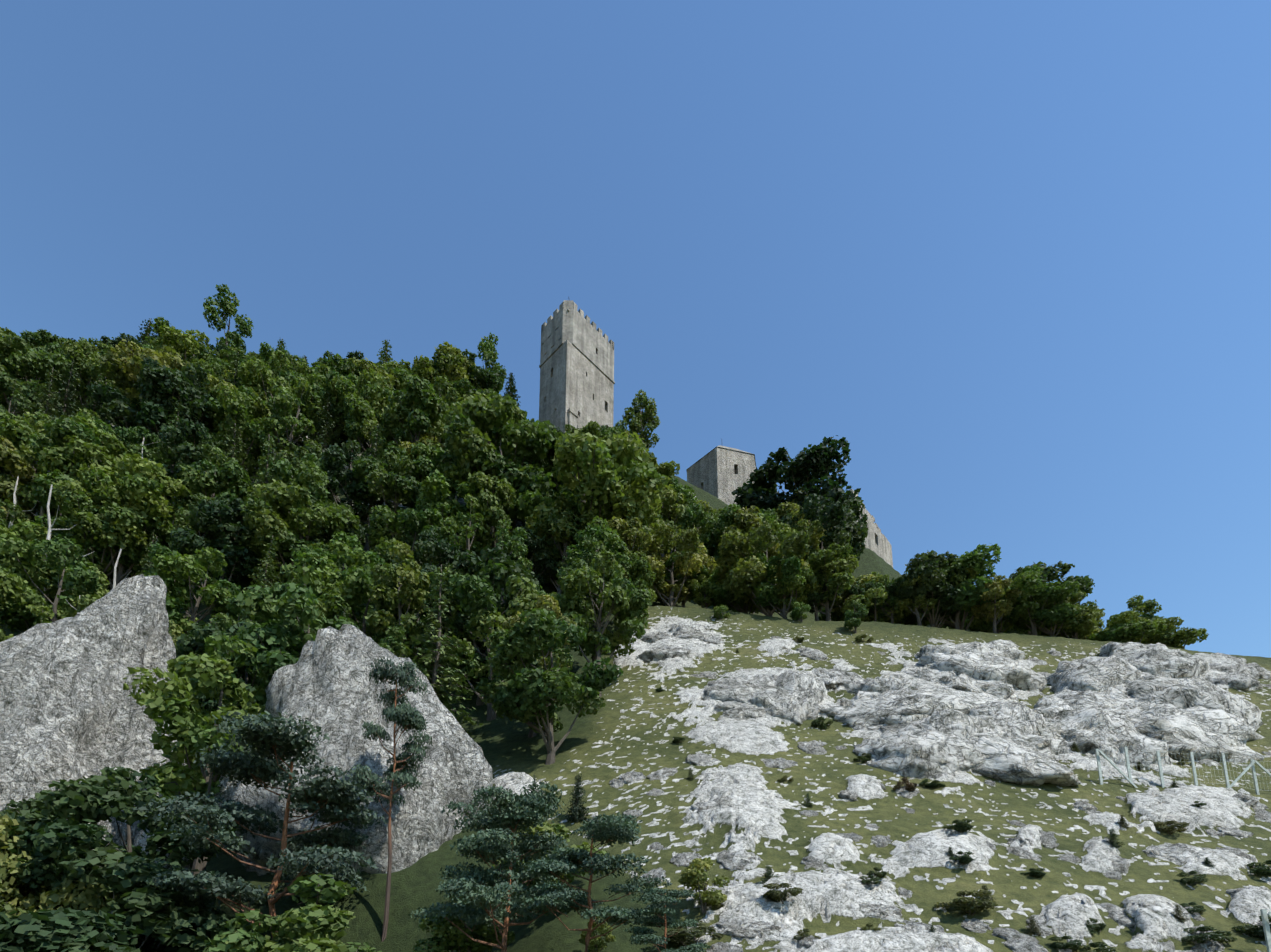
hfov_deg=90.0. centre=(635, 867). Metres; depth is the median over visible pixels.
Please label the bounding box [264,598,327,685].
tree
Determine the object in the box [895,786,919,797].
outcrop rock
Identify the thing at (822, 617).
tree
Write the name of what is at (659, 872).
outcrop rock
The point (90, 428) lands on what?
tree
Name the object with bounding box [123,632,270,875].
tree
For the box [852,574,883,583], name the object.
tree
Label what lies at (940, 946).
outcrop rock
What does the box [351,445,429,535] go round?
tree
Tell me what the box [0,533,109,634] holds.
tree
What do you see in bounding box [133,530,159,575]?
tree
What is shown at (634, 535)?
tree
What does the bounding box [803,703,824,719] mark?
outcrop rock
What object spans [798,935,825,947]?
outcrop rock
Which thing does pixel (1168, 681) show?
outcrop rock
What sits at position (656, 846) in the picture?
outcrop rock
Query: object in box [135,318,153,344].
tree
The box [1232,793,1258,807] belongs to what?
outcrop rock
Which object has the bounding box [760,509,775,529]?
tree
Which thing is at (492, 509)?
tree
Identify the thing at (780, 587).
tree
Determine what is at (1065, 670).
outcrop rock
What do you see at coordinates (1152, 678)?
outcrop rock
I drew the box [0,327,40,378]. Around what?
tree
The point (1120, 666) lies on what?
outcrop rock
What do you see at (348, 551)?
tree
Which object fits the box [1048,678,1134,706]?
outcrop rock
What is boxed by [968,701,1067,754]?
outcrop rock
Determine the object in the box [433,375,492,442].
tree
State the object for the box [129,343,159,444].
tree
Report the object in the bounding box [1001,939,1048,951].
outcrop rock
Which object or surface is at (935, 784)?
bush
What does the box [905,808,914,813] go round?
outcrop rock
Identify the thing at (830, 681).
outcrop rock
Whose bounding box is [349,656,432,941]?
pine
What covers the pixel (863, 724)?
outcrop rock
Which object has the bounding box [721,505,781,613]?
tree
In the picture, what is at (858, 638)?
shrub
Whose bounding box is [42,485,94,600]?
tree
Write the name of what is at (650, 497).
tree
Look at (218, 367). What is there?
tree
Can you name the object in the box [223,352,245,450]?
tree
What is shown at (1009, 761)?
outcrop rock
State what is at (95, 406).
tree
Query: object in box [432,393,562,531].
tree
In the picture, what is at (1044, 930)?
outcrop rock
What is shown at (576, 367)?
castle keep
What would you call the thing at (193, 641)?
tree
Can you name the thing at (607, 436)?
tree
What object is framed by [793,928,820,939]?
shrub
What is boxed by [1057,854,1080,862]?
outcrop rock
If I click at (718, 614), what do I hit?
bush
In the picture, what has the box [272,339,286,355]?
tree
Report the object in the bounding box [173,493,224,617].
tree
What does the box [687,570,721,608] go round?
tree
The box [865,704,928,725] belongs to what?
outcrop rock
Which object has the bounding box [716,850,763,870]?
outcrop rock
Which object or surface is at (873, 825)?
outcrop rock
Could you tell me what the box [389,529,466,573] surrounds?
tree
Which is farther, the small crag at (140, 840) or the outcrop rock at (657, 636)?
the outcrop rock at (657, 636)
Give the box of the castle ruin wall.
[849,489,892,566]
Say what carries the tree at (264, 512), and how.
on the hillside ground
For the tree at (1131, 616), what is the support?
on the hillside ground
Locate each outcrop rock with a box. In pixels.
[609,779,623,787]
[619,771,645,783]
[623,809,642,817]
[638,645,690,661]
[640,632,650,640]
[642,867,665,884]
[643,631,669,642]
[646,768,677,780]
[646,788,663,795]
[649,842,663,849]
[669,621,709,635]
[669,632,714,638]
[670,852,701,866]
[685,752,717,765]
[691,674,703,677]
[691,795,732,812]
[699,671,717,678]
[700,637,723,643]
[701,684,757,702]
[706,942,742,951]
[707,675,788,693]
[709,919,781,938]
[712,693,801,712]
[712,880,739,886]
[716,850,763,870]
[717,702,767,719]
[725,829,754,836]
[733,704,760,718]
[748,690,806,724]
[754,673,776,683]
[760,758,797,768]
[774,669,827,714]
[796,647,827,660]
[797,740,826,746]
[797,743,826,754]
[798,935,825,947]
[799,810,818,816]
[801,856,826,863]
[801,860,830,869]
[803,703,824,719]
[812,668,843,687]
[819,686,990,730]
[825,668,864,693]
[836,698,848,704]
[836,746,846,749]
[836,832,862,841]
[839,790,857,801]
[849,722,875,729]
[850,902,901,919]
[853,729,985,778]
[855,674,918,694]
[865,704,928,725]
[866,823,878,828]
[870,688,922,700]
[871,835,892,846]
[880,709,1000,741]
[894,920,945,932]
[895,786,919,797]
[897,887,912,897]
[903,662,1018,701]
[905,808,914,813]
[914,642,1000,661]
[918,651,1046,695]
[928,944,947,951]
[955,639,1024,660]
[961,918,991,932]
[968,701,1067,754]
[971,732,1081,786]
[977,713,1056,761]
[984,780,995,785]
[985,841,996,850]
[991,927,1039,942]
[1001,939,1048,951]
[1006,846,1041,861]
[1007,820,1025,826]
[1007,837,1032,846]
[1025,658,1046,664]
[1025,914,1054,935]
[1032,704,1136,722]
[1034,695,1075,707]
[1037,672,1050,676]
[1039,830,1056,840]
[1040,689,1121,708]
[1040,835,1058,848]
[1043,705,1171,769]
[1045,656,1141,693]
[1047,650,1061,655]
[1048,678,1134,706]
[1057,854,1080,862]
[1061,659,1131,690]
[1072,801,1096,811]
[1085,811,1101,813]
[1099,642,1208,677]
[1101,903,1135,927]
[1103,870,1121,879]
[1107,643,1180,660]
[1109,858,1127,872]
[1110,675,1165,698]
[1112,855,1129,868]
[1115,701,1264,762]
[1116,669,1177,684]
[1116,796,1125,800]
[1122,677,1264,740]
[1131,932,1174,951]
[1142,843,1207,864]
[1148,816,1186,828]
[1164,843,1257,873]
[1176,907,1193,919]
[1185,906,1205,920]
[1191,925,1224,951]
[1194,759,1220,766]
[1204,829,1224,836]
[1205,673,1262,691]
[1210,663,1259,680]
[1212,652,1246,663]
[1216,827,1253,837]
[1218,847,1241,852]
[1226,888,1244,897]
[1228,851,1255,861]
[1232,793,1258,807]
[1234,670,1255,679]
[1240,662,1270,679]
[1252,802,1267,809]
[1254,810,1270,815]
[1254,813,1270,822]
[1260,684,1270,687]
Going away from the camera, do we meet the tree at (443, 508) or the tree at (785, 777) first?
the tree at (785, 777)
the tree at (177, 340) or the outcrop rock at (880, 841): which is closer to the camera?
the outcrop rock at (880, 841)
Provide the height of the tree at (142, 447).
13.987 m
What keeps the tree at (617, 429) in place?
on the hillside ground
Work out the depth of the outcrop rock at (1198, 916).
20.27 m
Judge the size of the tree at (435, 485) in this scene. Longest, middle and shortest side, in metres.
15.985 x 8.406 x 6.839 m
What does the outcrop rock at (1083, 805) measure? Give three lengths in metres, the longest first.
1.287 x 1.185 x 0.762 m
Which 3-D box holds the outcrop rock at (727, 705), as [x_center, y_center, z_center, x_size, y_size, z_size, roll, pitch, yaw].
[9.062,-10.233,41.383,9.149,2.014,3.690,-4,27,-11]
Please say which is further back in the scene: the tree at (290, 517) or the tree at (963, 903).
the tree at (290, 517)
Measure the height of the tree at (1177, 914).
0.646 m
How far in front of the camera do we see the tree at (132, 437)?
69.05 m
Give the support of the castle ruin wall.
on the hillside ground
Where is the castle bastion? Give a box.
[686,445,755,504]
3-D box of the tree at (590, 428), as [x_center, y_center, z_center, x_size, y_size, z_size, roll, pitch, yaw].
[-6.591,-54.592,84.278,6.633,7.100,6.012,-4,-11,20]
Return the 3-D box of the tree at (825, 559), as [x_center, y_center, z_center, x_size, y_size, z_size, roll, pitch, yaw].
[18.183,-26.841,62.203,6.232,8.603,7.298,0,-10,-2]
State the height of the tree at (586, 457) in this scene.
17.898 m
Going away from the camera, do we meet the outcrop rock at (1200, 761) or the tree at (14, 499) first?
the outcrop rock at (1200, 761)
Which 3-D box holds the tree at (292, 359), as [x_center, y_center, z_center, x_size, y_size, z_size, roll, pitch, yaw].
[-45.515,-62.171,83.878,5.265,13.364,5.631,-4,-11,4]
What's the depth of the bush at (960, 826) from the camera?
24.58 m
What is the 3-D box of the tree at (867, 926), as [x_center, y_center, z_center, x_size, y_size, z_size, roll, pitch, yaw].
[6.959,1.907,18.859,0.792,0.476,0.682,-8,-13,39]
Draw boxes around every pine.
[129,710,387,944]
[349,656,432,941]
[408,781,582,951]
[522,812,671,951]
[623,887,709,951]
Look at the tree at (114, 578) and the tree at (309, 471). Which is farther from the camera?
the tree at (309, 471)
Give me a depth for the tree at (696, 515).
73.99 m
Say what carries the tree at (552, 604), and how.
on the hillside ground
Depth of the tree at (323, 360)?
95.41 m
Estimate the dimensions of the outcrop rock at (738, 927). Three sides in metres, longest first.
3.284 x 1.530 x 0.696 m
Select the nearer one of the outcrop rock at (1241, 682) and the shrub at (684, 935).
the shrub at (684, 935)
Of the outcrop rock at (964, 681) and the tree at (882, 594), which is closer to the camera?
the outcrop rock at (964, 681)
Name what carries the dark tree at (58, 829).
on the hillside ground
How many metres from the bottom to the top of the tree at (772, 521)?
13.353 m
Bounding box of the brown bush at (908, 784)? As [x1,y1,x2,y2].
[893,777,917,791]
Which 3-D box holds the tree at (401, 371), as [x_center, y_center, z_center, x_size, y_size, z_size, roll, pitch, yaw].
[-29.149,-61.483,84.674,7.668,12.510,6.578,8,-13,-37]
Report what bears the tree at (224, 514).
on the hillside ground
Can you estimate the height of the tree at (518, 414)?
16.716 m
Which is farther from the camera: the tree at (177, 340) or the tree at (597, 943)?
the tree at (177, 340)
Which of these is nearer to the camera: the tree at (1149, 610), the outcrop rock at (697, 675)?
the outcrop rock at (697, 675)
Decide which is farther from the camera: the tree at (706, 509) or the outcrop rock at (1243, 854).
the tree at (706, 509)
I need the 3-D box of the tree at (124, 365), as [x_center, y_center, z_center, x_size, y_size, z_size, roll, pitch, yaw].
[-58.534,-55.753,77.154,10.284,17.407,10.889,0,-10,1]
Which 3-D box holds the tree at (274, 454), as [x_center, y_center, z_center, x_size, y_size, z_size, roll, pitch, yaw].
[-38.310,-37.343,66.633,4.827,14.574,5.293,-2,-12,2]
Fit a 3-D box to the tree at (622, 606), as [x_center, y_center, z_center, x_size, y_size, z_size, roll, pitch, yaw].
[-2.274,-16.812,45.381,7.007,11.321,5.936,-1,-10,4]
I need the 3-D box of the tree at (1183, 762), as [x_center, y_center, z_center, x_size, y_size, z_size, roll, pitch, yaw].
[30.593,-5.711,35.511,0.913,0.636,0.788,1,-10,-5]
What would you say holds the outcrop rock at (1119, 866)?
on the hillside ground
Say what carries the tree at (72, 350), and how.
on the hillside ground
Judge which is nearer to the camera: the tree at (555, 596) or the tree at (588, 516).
the tree at (555, 596)
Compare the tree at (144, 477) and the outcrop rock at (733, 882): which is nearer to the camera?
the outcrop rock at (733, 882)
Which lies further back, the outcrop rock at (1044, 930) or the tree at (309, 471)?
the tree at (309, 471)
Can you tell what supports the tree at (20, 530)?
on the hillside ground
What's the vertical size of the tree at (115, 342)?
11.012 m
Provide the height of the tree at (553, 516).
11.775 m
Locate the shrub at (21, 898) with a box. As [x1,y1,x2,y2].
[0,814,122,922]
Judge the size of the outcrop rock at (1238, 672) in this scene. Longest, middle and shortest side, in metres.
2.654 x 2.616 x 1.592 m
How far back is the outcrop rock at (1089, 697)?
41.62 m
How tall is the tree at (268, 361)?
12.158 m
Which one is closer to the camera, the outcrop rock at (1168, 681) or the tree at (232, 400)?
the outcrop rock at (1168, 681)
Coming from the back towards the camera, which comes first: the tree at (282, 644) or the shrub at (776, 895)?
the tree at (282, 644)
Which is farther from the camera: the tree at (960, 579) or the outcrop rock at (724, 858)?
the tree at (960, 579)
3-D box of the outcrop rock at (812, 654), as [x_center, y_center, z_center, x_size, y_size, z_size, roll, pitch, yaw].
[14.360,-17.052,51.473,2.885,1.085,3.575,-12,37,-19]
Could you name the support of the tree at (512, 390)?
on the hillside ground
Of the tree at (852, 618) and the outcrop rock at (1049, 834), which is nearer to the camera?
the outcrop rock at (1049, 834)
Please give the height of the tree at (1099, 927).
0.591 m
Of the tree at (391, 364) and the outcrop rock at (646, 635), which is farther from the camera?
the tree at (391, 364)
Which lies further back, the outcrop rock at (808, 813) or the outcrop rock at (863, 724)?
the outcrop rock at (863, 724)
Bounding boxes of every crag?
[0,574,188,851]
[133,793,189,871]
[215,624,495,879]
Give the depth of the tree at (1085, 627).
58.15 m
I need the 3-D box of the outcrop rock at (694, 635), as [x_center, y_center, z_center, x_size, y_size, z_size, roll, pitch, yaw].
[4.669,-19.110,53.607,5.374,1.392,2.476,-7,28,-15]
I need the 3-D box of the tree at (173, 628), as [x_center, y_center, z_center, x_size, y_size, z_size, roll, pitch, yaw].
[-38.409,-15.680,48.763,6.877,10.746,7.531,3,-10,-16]
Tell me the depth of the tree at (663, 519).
75.14 m
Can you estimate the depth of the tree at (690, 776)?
31.20 m
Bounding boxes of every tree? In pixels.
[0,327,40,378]
[0,331,76,416]
[0,353,54,409]
[0,378,35,419]
[0,407,34,478]
[0,409,52,512]
[0,435,40,524]
[0,436,16,479]
[0,494,17,527]
[0,499,43,540]
[0,514,101,631]
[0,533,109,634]
[0,566,47,641]
[0,766,238,942]
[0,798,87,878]
[0,850,249,951]
[8,477,36,527]
[18,416,133,535]
[20,329,65,352]
[26,604,53,622]
[28,360,85,419]
[29,415,137,478]
[30,368,60,457]
[30,470,49,522]
[39,408,108,452]
[40,342,95,406]
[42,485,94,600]
[45,478,159,588]
[60,337,114,409]
[68,372,113,427]
[75,453,202,576]
[76,594,183,651]
[79,383,108,425]
[81,490,148,589]
[86,364,215,463]
[87,343,124,416]
[98,332,138,389]
[98,339,195,457]
[111,426,164,463]
[113,549,130,587]
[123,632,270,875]
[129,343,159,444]
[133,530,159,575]
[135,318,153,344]
[136,357,225,459]
[137,434,155,458]
[140,536,161,573]
[143,542,243,635]
[145,317,219,383]
[148,418,224,536]
[151,402,185,500]
[168,497,264,623]
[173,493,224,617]
[174,620,264,712]
[175,444,254,539]
[185,342,223,375]
[191,358,233,394]
[198,594,263,690]
[200,343,229,359]
[201,370,238,393]
[203,284,253,350]
[203,873,381,951]
[205,383,283,475]
[208,407,250,495]
[210,380,282,450]
[214,346,240,364]
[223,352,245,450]
[229,347,261,383]
[230,435,278,583]
[235,536,280,623]
[236,562,358,705]
[237,349,308,467]
[238,479,359,582]
[245,551,274,625]
[250,360,270,395]
[256,505,327,579]
[258,342,295,388]
[259,380,315,454]
[260,452,277,484]
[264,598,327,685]
[267,355,315,381]
[267,453,338,540]
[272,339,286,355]
[272,583,335,627]
[274,386,346,447]
[274,439,337,499]
[287,355,296,372]
[290,353,369,448]
[291,531,389,620]
[295,509,331,578]
[299,396,345,483]
[311,350,333,370]
[317,563,416,645]
[318,439,368,523]
[325,503,365,566]
[328,368,401,460]
[338,357,402,452]
[341,350,377,367]
[343,393,401,470]
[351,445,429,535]
[352,424,385,551]
[364,540,434,655]
[366,504,446,569]
[370,564,450,666]
[371,410,410,503]
[377,340,394,366]
[378,625,429,676]
[379,359,412,374]
[379,532,399,563]
[383,374,447,477]
[389,363,424,403]
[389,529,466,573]
[398,433,447,491]
[405,564,482,733]
[410,440,450,506]
[412,342,482,397]
[412,896,514,951]
[415,464,488,553]
[416,476,457,563]
[419,568,498,623]
[424,546,538,705]
[428,560,550,720]
[431,349,502,394]
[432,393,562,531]
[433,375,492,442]
[435,383,448,414]
[438,387,460,418]
[439,493,483,558]
[448,391,528,492]
[464,468,516,602]
[476,608,622,764]
[477,332,506,391]
[493,519,533,607]
[493,821,608,911]
[496,526,558,586]
[502,372,520,406]
[503,580,562,645]
[503,594,576,737]
[509,430,668,596]
[520,430,571,495]
[531,495,600,591]
[533,498,595,593]
[542,445,598,502]
[551,441,594,501]
[555,550,651,697]
[561,466,659,517]
[562,424,574,435]
[562,515,631,611]
[569,537,624,676]
[570,421,605,446]
[579,917,615,951]
[598,432,621,450]
[599,419,641,448]
[602,511,653,561]
[609,548,656,634]
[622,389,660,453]
[639,500,670,556]
[641,524,717,606]
[648,457,679,482]
[650,500,673,554]
[654,477,689,559]
[655,687,664,691]
[660,478,700,528]
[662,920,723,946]
[663,551,707,607]
[668,503,720,557]
[672,737,684,742]
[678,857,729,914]
[684,502,719,535]
[686,768,693,780]
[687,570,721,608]
[696,500,722,529]
[700,568,716,608]
[703,552,771,613]
[704,504,747,573]
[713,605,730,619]
[715,524,811,616]
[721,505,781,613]
[731,435,860,527]
[738,512,795,613]
[753,553,820,618]
[759,865,776,883]
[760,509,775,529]
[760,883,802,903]
[766,508,779,542]
[775,565,818,609]
[776,498,821,535]
[777,775,793,781]
[779,494,868,592]
[779,510,826,607]
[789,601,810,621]
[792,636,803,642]
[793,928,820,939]
[794,487,831,548]
[795,542,858,620]
[802,491,867,548]
[804,566,840,620]
[804,793,812,807]
[811,716,833,726]
[818,721,826,729]
[819,609,839,620]
[824,580,882,621]
[829,580,865,617]
[840,587,911,623]
[844,601,868,632]
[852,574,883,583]
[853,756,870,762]
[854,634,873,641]
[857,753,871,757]
[858,875,881,886]
[858,923,880,930]
[866,867,886,877]
[870,571,890,587]
[873,574,899,623]
[885,550,970,627]
[895,575,936,625]
[902,544,1009,629]
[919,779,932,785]
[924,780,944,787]
[933,889,997,915]
[942,563,977,629]
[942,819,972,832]
[947,847,955,856]
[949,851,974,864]
[966,585,1024,632]
[970,574,1021,632]
[977,885,996,900]
[998,564,1061,634]
[1005,561,1094,634]
[1009,581,1085,636]
[1020,868,1045,876]
[1023,916,1041,935]
[1037,606,1104,639]
[1045,590,1097,638]
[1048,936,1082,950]
[1068,618,1106,638]
[1070,742,1079,751]
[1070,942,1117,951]
[1085,920,1097,934]
[1086,614,1152,641]
[1089,918,1106,931]
[1095,610,1167,642]
[1105,595,1163,628]
[1106,829,1124,847]
[1109,605,1166,635]
[1117,815,1131,828]
[1135,761,1144,770]
[1137,617,1208,648]
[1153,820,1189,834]
[1171,905,1188,922]
[1176,759,1190,765]
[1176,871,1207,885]
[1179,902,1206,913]
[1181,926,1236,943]
[1191,801,1206,806]
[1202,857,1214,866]
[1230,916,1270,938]
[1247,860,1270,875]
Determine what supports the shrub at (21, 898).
on the hillside ground
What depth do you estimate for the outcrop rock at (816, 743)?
35.91 m
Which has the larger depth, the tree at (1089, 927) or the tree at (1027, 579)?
the tree at (1027, 579)
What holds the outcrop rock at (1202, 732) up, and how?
on the hillside ground
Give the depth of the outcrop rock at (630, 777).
31.79 m
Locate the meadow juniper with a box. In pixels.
[563,774,590,822]
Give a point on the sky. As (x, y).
(1015, 255)
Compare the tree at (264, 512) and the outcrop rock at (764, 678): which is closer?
the outcrop rock at (764, 678)
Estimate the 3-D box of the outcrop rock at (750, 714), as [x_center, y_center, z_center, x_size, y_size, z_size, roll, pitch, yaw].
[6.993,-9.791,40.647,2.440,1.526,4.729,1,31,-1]
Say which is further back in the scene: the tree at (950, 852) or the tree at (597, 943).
the tree at (950, 852)
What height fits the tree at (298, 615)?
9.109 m
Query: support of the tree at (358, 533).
on the hillside ground
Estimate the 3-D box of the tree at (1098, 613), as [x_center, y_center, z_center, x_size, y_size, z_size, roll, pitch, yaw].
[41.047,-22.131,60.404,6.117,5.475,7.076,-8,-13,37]
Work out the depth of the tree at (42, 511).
63.97 m
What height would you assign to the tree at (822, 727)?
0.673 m
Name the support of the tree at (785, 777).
on the hillside ground
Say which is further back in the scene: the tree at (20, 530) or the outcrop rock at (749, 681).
the tree at (20, 530)
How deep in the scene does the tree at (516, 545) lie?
53.63 m
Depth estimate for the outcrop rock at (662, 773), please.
31.86 m
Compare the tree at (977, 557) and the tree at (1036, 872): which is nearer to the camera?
the tree at (1036, 872)
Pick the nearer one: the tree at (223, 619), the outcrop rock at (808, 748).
the outcrop rock at (808, 748)
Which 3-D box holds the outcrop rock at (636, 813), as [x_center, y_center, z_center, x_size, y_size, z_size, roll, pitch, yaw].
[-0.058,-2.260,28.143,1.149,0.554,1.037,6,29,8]
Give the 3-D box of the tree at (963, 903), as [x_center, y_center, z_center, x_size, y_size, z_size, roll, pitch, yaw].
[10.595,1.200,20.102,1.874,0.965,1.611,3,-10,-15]
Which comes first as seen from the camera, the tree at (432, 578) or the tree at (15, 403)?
the tree at (432, 578)
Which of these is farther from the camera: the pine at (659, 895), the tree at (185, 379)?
the tree at (185, 379)
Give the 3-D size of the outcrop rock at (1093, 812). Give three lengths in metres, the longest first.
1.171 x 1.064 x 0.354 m
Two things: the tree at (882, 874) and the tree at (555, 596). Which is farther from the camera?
the tree at (555, 596)
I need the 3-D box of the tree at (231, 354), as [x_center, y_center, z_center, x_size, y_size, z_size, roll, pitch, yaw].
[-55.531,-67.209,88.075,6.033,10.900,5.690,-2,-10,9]
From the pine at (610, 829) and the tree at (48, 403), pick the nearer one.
the pine at (610, 829)
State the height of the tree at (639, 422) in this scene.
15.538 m
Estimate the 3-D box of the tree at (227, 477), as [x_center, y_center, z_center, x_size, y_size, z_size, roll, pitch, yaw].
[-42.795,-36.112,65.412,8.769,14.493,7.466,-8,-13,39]
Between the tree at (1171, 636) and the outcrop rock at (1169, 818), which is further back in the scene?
the tree at (1171, 636)
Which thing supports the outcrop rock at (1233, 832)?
on the hillside ground
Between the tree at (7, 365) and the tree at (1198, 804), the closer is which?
the tree at (1198, 804)
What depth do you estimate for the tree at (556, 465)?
69.61 m
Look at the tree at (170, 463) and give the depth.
69.39 m
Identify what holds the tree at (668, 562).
on the hillside ground
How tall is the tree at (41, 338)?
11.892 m
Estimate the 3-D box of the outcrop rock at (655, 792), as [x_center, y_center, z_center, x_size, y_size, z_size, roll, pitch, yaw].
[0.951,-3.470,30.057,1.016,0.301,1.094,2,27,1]
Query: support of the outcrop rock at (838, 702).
on the hillside ground
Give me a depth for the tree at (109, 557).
60.36 m
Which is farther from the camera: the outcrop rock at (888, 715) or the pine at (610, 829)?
the outcrop rock at (888, 715)
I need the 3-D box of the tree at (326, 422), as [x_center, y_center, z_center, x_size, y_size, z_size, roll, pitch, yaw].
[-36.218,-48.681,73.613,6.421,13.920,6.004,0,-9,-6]
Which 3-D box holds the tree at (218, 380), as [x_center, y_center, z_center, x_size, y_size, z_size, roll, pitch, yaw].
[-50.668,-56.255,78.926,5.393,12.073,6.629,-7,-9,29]
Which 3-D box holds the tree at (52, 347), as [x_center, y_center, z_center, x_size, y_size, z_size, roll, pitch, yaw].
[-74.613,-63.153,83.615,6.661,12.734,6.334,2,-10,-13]
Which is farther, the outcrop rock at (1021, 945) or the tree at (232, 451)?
the tree at (232, 451)
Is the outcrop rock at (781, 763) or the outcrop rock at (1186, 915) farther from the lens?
the outcrop rock at (781, 763)
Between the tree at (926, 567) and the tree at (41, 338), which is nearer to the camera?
the tree at (926, 567)
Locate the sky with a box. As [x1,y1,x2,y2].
[0,0,1270,657]
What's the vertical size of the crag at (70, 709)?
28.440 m
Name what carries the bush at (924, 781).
on the hillside ground
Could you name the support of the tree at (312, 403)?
on the hillside ground
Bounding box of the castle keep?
[539,296,614,431]
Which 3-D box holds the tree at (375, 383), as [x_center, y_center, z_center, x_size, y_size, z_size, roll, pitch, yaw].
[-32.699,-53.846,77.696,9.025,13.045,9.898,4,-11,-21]
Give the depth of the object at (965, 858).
22.58 m
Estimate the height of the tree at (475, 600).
12.076 m
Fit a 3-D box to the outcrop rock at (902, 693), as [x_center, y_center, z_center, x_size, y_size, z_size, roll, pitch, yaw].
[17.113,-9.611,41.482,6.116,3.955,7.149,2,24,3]
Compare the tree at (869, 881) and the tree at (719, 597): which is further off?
the tree at (719, 597)
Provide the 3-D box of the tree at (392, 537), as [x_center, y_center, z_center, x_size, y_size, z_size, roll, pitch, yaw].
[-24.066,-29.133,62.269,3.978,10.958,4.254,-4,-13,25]
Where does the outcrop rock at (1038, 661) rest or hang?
on the hillside ground
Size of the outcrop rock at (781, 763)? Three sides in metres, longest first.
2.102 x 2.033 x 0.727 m
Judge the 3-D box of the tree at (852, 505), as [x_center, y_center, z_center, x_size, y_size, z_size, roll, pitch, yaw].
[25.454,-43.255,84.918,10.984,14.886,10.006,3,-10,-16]
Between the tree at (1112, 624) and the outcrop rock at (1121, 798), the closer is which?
the outcrop rock at (1121, 798)
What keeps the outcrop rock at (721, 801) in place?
on the hillside ground
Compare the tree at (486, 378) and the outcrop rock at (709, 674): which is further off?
the tree at (486, 378)
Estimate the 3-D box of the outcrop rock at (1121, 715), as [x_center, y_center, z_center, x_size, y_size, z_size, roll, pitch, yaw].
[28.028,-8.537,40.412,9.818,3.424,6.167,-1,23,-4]
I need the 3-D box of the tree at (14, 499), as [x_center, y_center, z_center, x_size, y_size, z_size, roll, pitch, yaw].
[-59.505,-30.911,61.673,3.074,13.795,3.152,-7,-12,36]
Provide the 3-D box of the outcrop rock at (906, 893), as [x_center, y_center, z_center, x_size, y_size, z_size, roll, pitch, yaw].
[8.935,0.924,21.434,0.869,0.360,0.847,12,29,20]
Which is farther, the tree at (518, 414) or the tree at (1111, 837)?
the tree at (518, 414)
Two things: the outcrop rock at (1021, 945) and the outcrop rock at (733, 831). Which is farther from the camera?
the outcrop rock at (733, 831)
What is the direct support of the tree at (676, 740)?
on the hillside ground
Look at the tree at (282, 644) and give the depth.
32.00 m
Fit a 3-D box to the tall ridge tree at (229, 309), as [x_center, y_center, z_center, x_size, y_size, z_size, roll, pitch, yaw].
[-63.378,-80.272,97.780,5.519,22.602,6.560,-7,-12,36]
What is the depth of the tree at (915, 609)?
60.11 m
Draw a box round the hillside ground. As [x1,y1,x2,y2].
[0,404,1270,951]
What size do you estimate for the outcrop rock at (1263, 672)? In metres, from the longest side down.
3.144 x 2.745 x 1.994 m
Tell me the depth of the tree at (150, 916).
20.10 m
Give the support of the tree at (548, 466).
on the hillside ground
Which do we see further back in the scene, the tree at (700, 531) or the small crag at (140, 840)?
the tree at (700, 531)
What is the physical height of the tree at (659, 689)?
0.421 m
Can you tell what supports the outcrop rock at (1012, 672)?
on the hillside ground
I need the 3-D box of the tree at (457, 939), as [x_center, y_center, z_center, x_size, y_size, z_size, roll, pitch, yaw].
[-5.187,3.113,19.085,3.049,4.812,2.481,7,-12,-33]
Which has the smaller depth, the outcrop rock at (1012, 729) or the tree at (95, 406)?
the outcrop rock at (1012, 729)
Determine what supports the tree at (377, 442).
on the hillside ground
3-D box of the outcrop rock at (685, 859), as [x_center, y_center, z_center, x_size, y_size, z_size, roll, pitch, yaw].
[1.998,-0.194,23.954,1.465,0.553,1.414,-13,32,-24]
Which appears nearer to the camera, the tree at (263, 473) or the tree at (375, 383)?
the tree at (263, 473)
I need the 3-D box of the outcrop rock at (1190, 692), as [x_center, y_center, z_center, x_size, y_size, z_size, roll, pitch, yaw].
[35.750,-10.302,43.282,8.850,5.375,11.687,-8,25,-20]
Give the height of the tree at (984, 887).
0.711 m
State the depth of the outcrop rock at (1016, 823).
26.95 m
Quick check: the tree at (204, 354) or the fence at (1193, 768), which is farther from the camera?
the tree at (204, 354)
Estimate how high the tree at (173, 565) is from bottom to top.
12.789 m
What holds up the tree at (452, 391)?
on the hillside ground
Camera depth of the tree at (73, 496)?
59.10 m
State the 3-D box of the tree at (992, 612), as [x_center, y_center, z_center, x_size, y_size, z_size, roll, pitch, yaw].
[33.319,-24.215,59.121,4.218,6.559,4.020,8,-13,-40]
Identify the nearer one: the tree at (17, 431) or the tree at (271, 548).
the tree at (271, 548)
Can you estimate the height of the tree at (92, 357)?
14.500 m
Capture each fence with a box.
[1095,747,1270,794]
[1260,909,1270,951]
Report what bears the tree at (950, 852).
on the hillside ground

